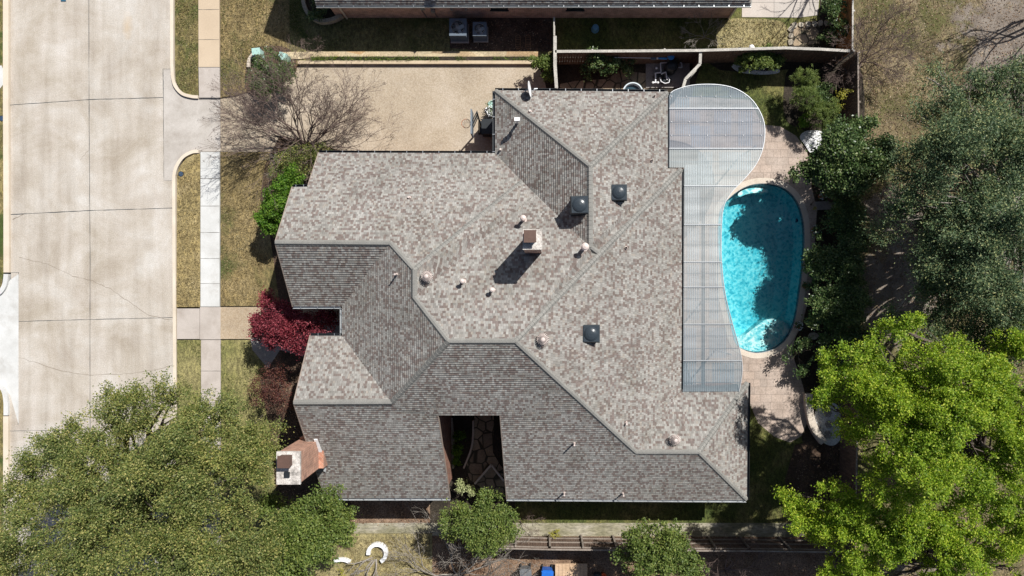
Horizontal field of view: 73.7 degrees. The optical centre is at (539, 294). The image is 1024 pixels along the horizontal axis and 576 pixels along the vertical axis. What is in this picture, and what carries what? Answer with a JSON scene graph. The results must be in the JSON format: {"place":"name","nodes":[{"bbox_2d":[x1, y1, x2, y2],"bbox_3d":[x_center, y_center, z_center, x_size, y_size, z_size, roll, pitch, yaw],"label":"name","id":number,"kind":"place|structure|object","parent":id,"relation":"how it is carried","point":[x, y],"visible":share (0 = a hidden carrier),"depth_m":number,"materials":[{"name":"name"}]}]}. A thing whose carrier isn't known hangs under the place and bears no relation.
{"place":"outdoors","nodes":[
{"label":"outdoors","id":0,"kind":"place"},
{"bbox_2d":[0,0,7,287],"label":"verge","id":1,"kind":"structure","parent":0,"point":[1,149],"depth_m":37.40,"materials":[{"name":"green plant"}]},
{"bbox_2d":[0,390,7,566],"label":"verge","id":2,"kind":"structure","parent":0,"point":[1,436],"depth_m":37.40,"materials":[{"name":"green plant"}]},
{"bbox_2d":[0,274,18,423],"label":"opposite driveway","id":3,"kind":"structure","parent":0,"point":[9,338],"depth_m":37.49,"materials":[{"name":"concrete"}]},
{"bbox_2d":[0,382,9,414],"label":"kerb","id":4,"kind":"structure","parent":3,"relation":"on","point":[6,402],"depth_m":37.37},
{"bbox_2d":[8,0,172,575],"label":"street","id":5,"kind":"structure","parent":0,"point":[107,54],"depth_m":37.50,"materials":[{"name":"concrete"}]},
{"bbox_2d":[3,416,9,564],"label":"kerb","id":6,"kind":"structure","parent":5,"relation":"on","point":[6,437],"depth_m":37.37,"materials":[{"name":"concrete"}]},
{"bbox_2d":[3,0,10,272],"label":"kerb","id":7,"kind":"structure","parent":5,"relation":"on","point":[6,155],"depth_m":37.37,"materials":[{"name":"concrete"}]},
{"bbox_2d":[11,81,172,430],"bbox_3d":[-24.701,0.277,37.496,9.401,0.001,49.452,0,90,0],"label":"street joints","id":8,"kind":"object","parent":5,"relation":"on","point":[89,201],"visible":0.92,"depth_m":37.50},
{"bbox_2d":[170,0,198,98],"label":"kerb","id":9,"kind":"structure","parent":5,"relation":"on","point":[172,42],"depth_m":37.37,"materials":[{"name":"concrete"}]},
{"bbox_2d":[172,150,199,568],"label":"kerb","id":10,"kind":"structure","parent":5,"relation":"on","point":[182,158],"depth_m":37.37,"materials":[{"name":"concrete"}]},
{"bbox_2d":[175,0,198,95],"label":"street edge strip","id":11,"kind":"object","parent":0,"point":[178,71],"visible":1,"depth_m":37.40,"materials":[{"name":"green plant"}]},
{"bbox_2d":[177,154,199,306],"bbox_3d":[-19.275,-3.534,37.550,1.288,0.300,8.384,0,90,0],"label":"grass strip","id":12,"kind":"object","parent":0,"point":[186,164],"depth_m":37.40,"materials":[{"name":"plant"}]},
{"bbox_2d":[177,308,199,338],"bbox_3d":[-19.271,1.575,37.542,1.233,0.300,1.671,0,90,0],"label":"pavement pad","id":13,"kind":"object","parent":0,"point":[188,323],"visible":1,"depth_m":37.39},
{"bbox_2d":[177,340,200,575],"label":"grass strip","id":14,"kind":"object","parent":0,"point":[188,365],"depth_m":37.40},
{"bbox_2d":[0,366,294,575],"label":"live oak","id":15,"kind":"object","parent":14,"relation":"on","point":[139,489],"visible":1,"depth_m":29.38,"materials":[{"name":"green plant"}]},
{"bbox_2d":[164,70,219,180],"bbox_3d":[-19.115,-9.338,37.538,3.131,0.100,6.097,0,90,0],"label":"driveway apron","id":16,"kind":"object","parent":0,"point":[185,131],"visible":1,"depth_m":37.49,"materials":[{"name":"concrete"}]},
{"bbox_2d":[198,0,219,67],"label":"sidewalk","id":17,"kind":"structure","parent":0,"point":[208,28],"depth_m":37.39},
{"bbox_2d":[199,68,219,97],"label":"sidewalk","id":18,"kind":"structure","parent":0,"point":[207,76],"depth_m":37.39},
{"bbox_2d":[200,152,219,306],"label":"sidewalk","id":19,"kind":"structure","parent":0,"point":[209,222],"depth_m":37.39,"materials":[{"name":"concrete"}]},
{"bbox_2d":[200,307,219,338],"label":"sidewalk","id":20,"kind":"structure","parent":0,"point":[209,322],"depth_m":37.39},
{"bbox_2d":[201,340,220,575],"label":"sidewalk","id":21,"kind":"structure","parent":0,"point":[210,362],"depth_m":37.39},
{"bbox_2d":[220,152,278,305],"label":"front lawn","id":22,"kind":"structure","parent":0,"point":[268,279],"depth_m":37.40,"materials":[{"name":"plant"}]},
{"bbox_2d":[221,340,281,533],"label":"front lawn","id":23,"kind":"structure","parent":0,"point":[232,357],"depth_m":37.40,"materials":[{"name":"green plant"}]},
{"bbox_2d":[220,0,298,97],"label":"front lawn","id":24,"kind":"structure","parent":0,"point":[271,30],"depth_m":37.40,"materials":[{"name":"plant"}]},
{"bbox_2d":[245,46,296,95],"bbox_3d":[-14.758,-12.278,37.432,2.842,0.100,2.757,0,90,0],"label":"planting bed","id":25,"kind":"object","parent":24,"relation":"in","point":[277,50],"visible":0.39,"depth_m":37.38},
{"bbox_2d":[245,46,297,100],"bbox_3d":[-14.170,-11.524,36.328,2.840,2.551,2.792,-40,90,0],"label":"shrub","id":26,"kind":"object","parent":25,"relation":"on","point":[257,65],"visible":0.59,"depth_m":35.75,"materials":[{"name":"green plant"}]},
{"bbox_2d":[175,0,795,575],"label":"dry grass tufts","id":27,"kind":"object","parent":24,"relation":"on","point":[259,176],"visible":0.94,"depth_m":37.38,"materials":[{"name":"plant"}]},
{"bbox_2d":[220,307,339,338],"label":"front walk","id":28,"kind":"structure","parent":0,"point":[234,323],"depth_m":37.39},
{"bbox_2d":[260,136,340,309],"bbox_3d":[-12.871,-3.971,37.430,4.929,0.100,9.585,0,90,0],"label":"planting bed","id":29,"kind":"object","parent":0,"point":[282,288],"visible":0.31,"depth_m":37.38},
{"bbox_2d":[251,161,306,237],"bbox_3d":[-13.340,-4.843,35.910,1.924,3.384,4.219,34,90,0],"label":"shrub","id":30,"kind":"object","parent":29,"relation":"on","point":[267,221],"visible":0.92,"depth_m":34.90,"materials":[{"name":"green plant"}]},
{"bbox_2d":[243,287,339,360],"bbox_3d":[-12.581,1.517,35.468,4.760,4.276,3.330,16,90,0],"label":"japanese maple","id":31,"kind":"object","parent":29,"relation":"on","point":[282,325],"visible":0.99,"depth_m":34.08,"materials":[{"name":"red plant"}]},
{"bbox_2d":[195,36,403,208],"bbox_3d":[-12.400,-8.557,34.765,10.591,7.216,8.746,0,90,0],"label":"crape myrtle","id":32,"kind":"object","parent":29,"relation":"on","point":[321,118],"visible":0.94,"depth_m":34.81,"materials":[{"name":"brown plant"}]},
{"bbox_2d":[266,141,332,177],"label":"shrub","id":33,"kind":"object","parent":29,"relation":"on","point":[280,167],"visible":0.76,"depth_m":35.75,"materials":[{"name":"green plant"}]},
{"bbox_2d":[260,350,350,549],"bbox_3d":[-12.869,8.488,37.425,4.928,0.100,10.952,0,90,0],"label":"planting bed","id":34,"kind":"object","parent":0,"point":[302,488],"visible":0.31,"depth_m":37.38,"materials":[{"name":"soil"}]},
{"bbox_2d":[244,357,294,415],"bbox_3d":[-14.047,4.827,36.238,2.842,2.733,3.173,0,90,0],"label":"purple plum shrub","id":35,"kind":"object","parent":34,"relation":"on","point":[267,392],"visible":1,"depth_m":35.52,"materials":[{"name":"red plant"}]},
{"bbox_2d":[248,482,359,575],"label":"broadleaf tree","id":36,"kind":"object","parent":34,"relation":"on","point":[309,533],"visible":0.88,"depth_m":32.29,"materials":[{"name":"green plant"}]},
{"bbox_2d":[221,533,431,575],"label":"pale lawn","id":37,"kind":"structure","parent":0,"point":[323,570],"depth_m":37.39,"materials":[{"name":"plant"}]},
{"bbox_2d":[220,65,545,151],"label":"driveway","id":38,"kind":"structure","parent":0,"point":[435,103],"depth_m":37.48,"materials":[{"name":"concrete"}]},
{"bbox_2d":[298,60,532,64],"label":"retaining wall","id":39,"kind":"structure","parent":38,"relation":"on","point":[428,62],"depth_m":37.26,"materials":[{"name":"concrete"}]},
{"bbox_2d":[461,109,491,137],"bbox_3d":[-3.084,-8.966,35.602,1.901,3.755,1.327,-34,90,0],"label":"basketball hoop","id":40,"kind":"object","parent":38,"relation":"on","point":[484,127],"visible":0.99,"depth_m":36.58,"materials":[{"name":"metal"}]},
{"bbox_2d":[351,501,429,522],"bbox_3d":[-8.209,11.889,37.503,4.448,0.050,1.263,0,90,0],"label":"leafy strip","id":41,"kind":"object","parent":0,"point":[382,510],"visible":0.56,"depth_m":37.48,"materials":[{"name":"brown plant"}]},
{"bbox_2d":[283,52,538,58],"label":"wall","id":42,"kind":"structure","parent":0,"point":[443,54],"depth_m":37.32,"materials":[{"name":"concrete"}]},
{"bbox_2d":[289,0,552,60],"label":"side yard","id":43,"kind":"structure","parent":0,"point":[405,37],"depth_m":37.34,"materials":[{"name":"plant"}]},
{"bbox_2d":[301,0,343,24],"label":"brick planter","id":44,"kind":"object","parent":43,"relation":"on","point":[330,16],"visible":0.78,"depth_m":37.02,"materials":[{"name":"brick"}]},
{"bbox_2d":[305,0,328,21],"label":"shrub","id":45,"kind":"object","parent":44,"relation":"on","point":[315,14],"visible":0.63,"depth_m":36.40,"materials":[{"name":"green plant"}]},
{"bbox_2d":[320,57,536,59],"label":"edging bed","id":46,"kind":"object","parent":43,"relation":"on","point":[457,58],"visible":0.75,"depth_m":37.33,"materials":[{"name":"soil"}]},
{"bbox_2d":[311,54,413,60],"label":"edging grass","id":47,"kind":"structure","parent":46,"relation":"on","point":[334,58],"depth_m":37.24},
{"bbox_2d":[450,18,551,51],"bbox_3d":[-2.133,-14.236,37.359,5.580,0.050,1.832,0,90,0],"label":"mulch bed","id":48,"kind":"object","parent":43,"relation":"on","point":[538,46],"visible":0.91,"depth_m":37.33,"materials":[{"name":"soil"}]},
{"bbox_2d":[449,18,468,42],"bbox_3d":[-4.377,-14.280,36.852,0.994,0.996,1.030,0,90,0],"label":"air conditioner","id":49,"kind":"object","parent":48,"relation":"on","point":[458,30],"visible":1,"depth_m":36.51,"materials":[{"name":"metal"}]},
{"bbox_2d":[473,22,487,42],"bbox_3d":[-3.228,-14.225,36.902,0.799,0.896,0.829,0,90,0],"label":"air conditioner","id":50,"kind":"object","parent":48,"relation":"on","point":[480,32],"visible":1,"depth_m":36.62,"materials":[{"name":"metal"}]},
{"bbox_2d":[315,0,751,18],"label":"neighbour house","id":51,"kind":"structure","parent":43,"relation":"on","point":[346,9],"depth_m":36.12,"materials":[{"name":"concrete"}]},
{"bbox_2d":[430,415,514,522],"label":"courtyard soil","id":52,"kind":"structure","parent":0,"point":[462,422],"depth_m":37.48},
{"bbox_2d":[454,478,478,497],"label":"shrub","id":53,"kind":"object","parent":52,"relation":"on","point":[460,484],"visible":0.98,"depth_m":36.38,"materials":[{"name":"green plant"}]},
{"bbox_2d":[451,417,504,483],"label":"courtyard kerb","id":54,"kind":"structure","parent":52,"relation":"on","point":[488,467],"depth_m":37.30,"materials":[{"name":"stone"}]},
{"bbox_2d":[466,415,504,497],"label":"courtyard paving","id":55,"kind":"structure","parent":0,"point":[482,458],"depth_m":37.45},
{"bbox_2d":[8,0,1023,575],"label":"ground","id":56,"kind":"structure","parent":0,"point":[978,32],"depth_m":37.70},
{"bbox_2d":[251,320,339,366],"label":"porch slab","id":57,"kind":"structure","parent":56,"relation":"on","point":[262,353],"depth_m":37.38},
{"bbox_2d":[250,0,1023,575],"bbox_3d":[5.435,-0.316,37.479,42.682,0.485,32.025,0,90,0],"label":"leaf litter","id":58,"kind":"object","parent":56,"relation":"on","point":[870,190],"visible":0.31,"depth_m":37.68,"materials":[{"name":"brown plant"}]},
{"bbox_2d":[822,1,935,95],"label":"bare shrub","id":59,"kind":"object","parent":56,"relation":"on","point":[857,37],"visible":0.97,"depth_m":35.73,"materials":[{"name":"brown plant"}]},
{"bbox_2d":[770,475,1023,575],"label":"spring maple","id":60,"kind":"object","parent":56,"relation":"on","point":[903,537],"visible":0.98,"depth_m":29.67,"materials":[{"name":"green plant"}]},
{"bbox_2d":[804,310,1023,515],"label":"spring maple","id":61,"kind":"object","parent":56,"relation":"on","point":[945,416],"visible":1,"depth_m":28.44,"materials":[{"name":"green plant"}]},
{"bbox_2d":[855,47,1023,377],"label":"grey green oak","id":62,"kind":"object","parent":56,"relation":"on","point":[985,210],"visible":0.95,"depth_m":30.13,"materials":[{"name":"green plant"}]},
{"bbox_2d":[860,0,1023,575],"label":"alley grass","id":63,"kind":"structure","parent":56,"relation":"on","point":[893,202],"depth_m":37.68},
{"bbox_2d":[541,54,554,87],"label":"planting bed","id":64,"kind":"object","parent":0,"point":[549,85],"visible":0.19,"depth_m":37.47,"materials":[{"name":"soil"}]},
{"bbox_2d":[527,52,553,83],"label":"shrub","id":65,"kind":"object","parent":64,"relation":"on","point":[545,62],"visible":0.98,"depth_m":36.04,"materials":[{"name":"green plant"}]},
{"bbox_2d":[351,523,813,536],"bbox_3d":[2.196,12.903,37.525,28.552,0.100,0.769,0,90,0],"label":"mossy strip","id":66,"kind":"object","parent":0,"point":[696,529],"visible":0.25,"depth_m":37.48,"materials":[{"name":"plant"}]},
{"bbox_2d":[446,533,832,552],"bbox_3d":[5.191,13.250,36.540,20.225,1.920,0.241,1,90,0],"label":"wooden fence","id":67,"kind":"object","parent":66,"relation":"on","point":[709,544],"visible":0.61,"depth_m":36.34,"materials":[{"name":"brown wood"}]},
{"bbox_2d":[557,53,700,92],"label":"equipment yard","id":68,"kind":"structure","parent":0,"point":[566,73],"depth_m":37.48,"materials":[{"name":"soil"}]},
{"bbox_2d":[553,36,557,88],"bbox_3d":[0.797,-12.118,36.490,0.213,2.020,2.711,-2,90,0],"label":"wooden fence","id":69,"kind":"object","parent":68,"relation":"on","point":[555,61],"visible":0.94,"depth_m":35.48,"materials":[{"name":"brown wood"}]},
{"bbox_2d":[560,70,648,88],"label":"flagstones","id":70,"kind":"object","parent":68,"relation":"on","point":[619,79],"visible":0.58,"depth_m":37.47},
{"bbox_2d":[579,46,636,81],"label":"shrub","id":71,"kind":"object","parent":68,"relation":"on","point":[598,60],"visible":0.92,"depth_m":36.38,"materials":[{"name":"green plant"}]},
{"bbox_2d":[646,60,689,87],"bbox_3d":[7.005,-12.363,36.960,2.400,1.080,2.000,0,90,0],"label":"pool pump equipment","id":72,"kind":"object","parent":68,"relation":"on","point":[671,74],"visible":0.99,"depth_m":37.42,"materials":[{"name":"black plastic"}]},
{"bbox_2d":[680,52,701,87],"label":"pump gate","id":73,"kind":"structure","parent":68,"relation":"on","point":[697,63],"depth_m":35.58,"materials":[{"name":"white wood"}]},
{"bbox_2d":[555,46,849,64],"bbox_3d":[8.456,-12.795,36.490,15.444,2.020,0.398,0,90,0],"label":"wooden fence","id":74,"kind":"object","parent":68,"relation":"on","point":[791,54],"visible":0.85,"depth_m":36.09,"materials":[{"name":"brown wood"}]},
{"bbox_2d":[432,536,857,575],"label":"leaf ground","id":75,"kind":"structure","parent":0,"point":[793,559],"depth_m":37.49,"materials":[{"name":"soil"}]},
{"bbox_2d":[381,501,538,575],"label":"bare tree","id":76,"kind":"object","parent":75,"relation":"on","point":[488,562],"visible":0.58,"depth_m":36.06,"materials":[{"name":"brown plant"}]},
{"bbox_2d":[555,563,586,575],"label":"plank deck","id":77,"kind":"structure","parent":75,"relation":"on","point":[576,569],"depth_m":37.19,"materials":[{"name":"brown wood"}]},
{"bbox_2d":[609,516,710,575],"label":"broadleaf tree","id":78,"kind":"object","parent":75,"relation":"on","point":[663,555],"visible":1,"depth_m":32.71,"materials":[{"name":"green plant"}]},
{"bbox_2d":[699,527,777,575],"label":"bare shrub","id":79,"kind":"object","parent":75,"relation":"on","point":[740,554],"visible":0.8,"depth_m":36.41,"materials":[{"name":"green plant"}]},
{"bbox_2d":[515,407,802,522],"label":"back lawn","id":80,"kind":"structure","parent":0,"point":[697,512],"depth_m":37.48,"materials":[{"name":"plant"}]},
{"bbox_2d":[437,485,524,558],"bbox_3d":[-2.920,11.332,35.231,4.374,4.761,3.798,0,90,0],"label":"loquat tree","id":81,"kind":"object","parent":80,"relation":"on","point":[483,518],"visible":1,"depth_m":33.47,"materials":[{"name":"green plant"}]},
{"bbox_2d":[275,88,750,502],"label":"brick house","id":82,"kind":"structure","parent":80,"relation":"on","point":[524,278],"depth_m":31.82,"materials":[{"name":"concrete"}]},
{"bbox_2d":[785,440,857,518],"bbox_3d":[15.455,9.965,37.496,4.008,0.050,5.106,0,90,0],"label":"shaded bed","id":83,"kind":"object","parent":80,"relation":"on","point":[793,474],"visible":0.52,"depth_m":37.47,"materials":[{"name":"soil"}]},
{"bbox_2d":[555,0,819,49],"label":"side yard","id":84,"kind":"structure","parent":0,"point":[622,30],"depth_m":37.35,"materials":[{"name":"plant"}]},
{"bbox_2d":[679,11,725,47],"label":"bare shrub","id":85,"kind":"object","parent":84,"relation":"on","point":[703,32],"visible":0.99,"depth_m":36.69,"materials":[{"name":"grey plant"}]},
{"bbox_2d":[714,18,789,47],"bbox_3d":[11.607,-14.262,37.365,4.226,0.050,1.737,0,90,0],"label":"dry patch","id":86,"kind":"object","parent":84,"relation":"on","point":[755,33],"visible":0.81,"depth_m":37.34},
{"bbox_2d":[742,0,818,17],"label":"patio","id":87,"kind":"structure","parent":84,"relation":"on","point":[785,8],"depth_m":37.33,"materials":[{"name":"concrete"}]},
{"bbox_2d":[836,0,854,63],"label":"wooden fence","id":88,"kind":"object","parent":84,"relation":"on","point":[849,16],"visible":0.55,"depth_m":35.86,"materials":[{"name":"brown wood"}]},
{"bbox_2d":[670,125,816,441],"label":"pool deck","id":89,"kind":"structure","parent":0,"point":[776,394],"depth_m":37.47,"materials":[{"name":"concrete"}]},
{"bbox_2d":[669,84,764,391],"bbox_3d":[8.877,-2.868,35.880,4.818,3.440,15.418,0,90,0],"label":"patio canopy","id":90,"kind":"object","parent":89,"relation":"on","point":[716,137],"visible":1,"depth_m":34.21,"materials":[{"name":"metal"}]},
{"bbox_2d":[722,178,809,358],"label":"swimming pool","id":91,"kind":"structure","parent":89,"relation":"in","point":[765,232],"depth_m":38.39,"materials":[{"name":"liquid"}]},
{"bbox_2d":[695,63,804,145],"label":"back lawn","id":92,"kind":"structure","parent":0,"point":[776,81],"depth_m":37.48,"materials":[{"name":"plant"}]},
{"bbox_2d":[800,130,823,151],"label":"white gravel","id":93,"kind":"structure","parent":92,"relation":"on","point":[803,136],"depth_m":37.45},
{"bbox_2d":[709,52,855,71],"bbox_3d":[12.850,-12.768,37.504,9.226,0.050,1.153,0,90,0],"label":"planting bed","id":94,"kind":"object","parent":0,"point":[727,66],"visible":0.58,"depth_m":37.48,"materials":[{"name":"soil"}]},
{"bbox_2d":[732,42,786,73],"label":"shrub","id":95,"kind":"object","parent":94,"relation":"on","point":[760,59],"visible":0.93,"depth_m":36.12,"materials":[{"name":"green plant"}]},
{"bbox_2d":[790,0,835,48],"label":"planting bed","id":96,"kind":"object","parent":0,"point":[823,44],"visible":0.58,"depth_m":37.34,"materials":[{"name":"soil"}]},
{"bbox_2d":[791,23,819,45],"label":"flagstones","id":97,"kind":"object","parent":96,"relation":"on","point":[804,35],"visible":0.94,"depth_m":37.33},
{"bbox_2d":[787,18,836,44],"bbox_3d":[14.781,-14.727,37.300,3.046,0.080,1.055,-25,90,0],"label":"stone border","id":98,"kind":"object","parent":96,"relation":"on","point":[790,29],"visible":0.81,"depth_m":37.26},
{"bbox_2d":[816,0,855,46],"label":"shrub","id":99,"kind":"object","parent":96,"relation":"on","point":[830,7],"visible":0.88,"depth_m":36.07,"materials":[{"name":"green plant"}]},
{"bbox_2d":[792,181,841,442],"bbox_3d":[15.622,1.647,37.501,3.679,0.050,19.218,0,90,0],"label":"planting bed","id":100,"kind":"object","parent":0,"point":[810,381],"visible":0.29,"depth_m":37.48,"materials":[{"name":"soil"}]},
{"bbox_2d":[782,335,815,378],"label":"hedge shrub","id":101,"kind":"object","parent":100,"relation":"on","point":[800,372],"visible":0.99,"depth_m":36.17,"materials":[{"name":"green plant"}]},
{"bbox_2d":[803,393,826,443],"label":"garden wall","id":102,"kind":"structure","parent":100,"relation":"on","point":[815,431],"depth_m":37.09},
{"bbox_2d":[815,403,840,445],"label":"white gravel","id":103,"kind":"structure","parent":100,"relation":"on","point":[832,441],"depth_m":37.45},
{"bbox_2d":[800,228,867,287],"bbox_3d":[15.204,-1.818,35.979,3.284,3.246,3.425,0,90,0],"label":"hedge shrub","id":104,"kind":"object","parent":100,"relation":"on","point":[819,268],"visible":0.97,"depth_m":34.99,"materials":[{"name":"green plant"}]},
{"bbox_2d":[819,205,855,241],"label":"hedge shrub","id":105,"kind":"object","parent":100,"relation":"on","point":[833,223],"visible":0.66,"depth_m":35.57,"materials":[{"name":"green plant"}]},
{"bbox_2d":[801,275,874,342],"bbox_3d":[15.372,0.663,35.890,3.484,3.434,4.179,0,90,0],"label":"hedge shrub","id":106,"kind":"object","parent":100,"relation":"on","point":[835,301],"visible":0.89,"depth_m":34.81,"materials":[{"name":"green plant"}]},
{"bbox_2d":[784,113,900,201],"bbox_3d":[15.523,-6.876,35.158,4.556,4.893,4.978,29,90,0],"label":"holly tree","id":107,"kind":"object","parent":100,"relation":"on","point":[833,162],"visible":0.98,"depth_m":33.69,"materials":[{"name":"green plant"}]},
{"bbox_2d":[813,324,881,376],"bbox_3d":[16.073,2.837,36.137,3.781,2.937,2.728,-21,90,0],"label":"hedge shrub","id":108,"kind":"object","parent":100,"relation":"on","point":[826,339],"visible":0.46,"depth_m":35.39,"materials":[{"name":"green plant"}]},
{"bbox_2d":[836,52,860,573],"bbox_3d":[16.552,1.095,36.490,0.353,2.020,27.561,1,90,0],"label":"wooden fence","id":109,"kind":"object","parent":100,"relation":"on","point":[848,458],"visible":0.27,"depth_m":36.36,"materials":[{"name":"brown wood"}]},
{"bbox_2d":[829,188,872,333],"bbox_3d":[16.060,-1.903,35.958,2.323,3.288,7.794,0,90,0],"label":"hedge shrub","id":110,"kind":"object","parent":100,"relation":"on","point":[853,206],"visible":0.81,"depth_m":35.02,"materials":[{"name":"green plant"}]},
{"bbox_2d":[783,55,864,131],"bbox_3d":[15.591,-10.102,37.500,4.491,0.050,6.358,0,90,0],"label":"planting bed","id":111,"kind":"object","parent":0,"point":[792,113],"visible":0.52,"depth_m":37.48,"materials":[{"name":"plant"}]},
{"bbox_2d":[789,64,822,112],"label":"clipped shrub","id":112,"kind":"object","parent":111,"relation":"on","point":[805,91],"visible":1,"depth_m":35.72,"materials":[{"name":"green plant"}]},
{"bbox_2d":[806,96,840,130],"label":"clipped shrub","id":113,"kind":"object","parent":111,"relation":"on","point":[824,111],"visible":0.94,"depth_m":35.82,"materials":[{"name":"green plant"}]},
{"bbox_2d":[812,81,836,104],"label":"shrub","id":114,"kind":"object","parent":111,"relation":"on","point":[823,90],"visible":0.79,"depth_m":36.20,"materials":[{"name":"green plant"}]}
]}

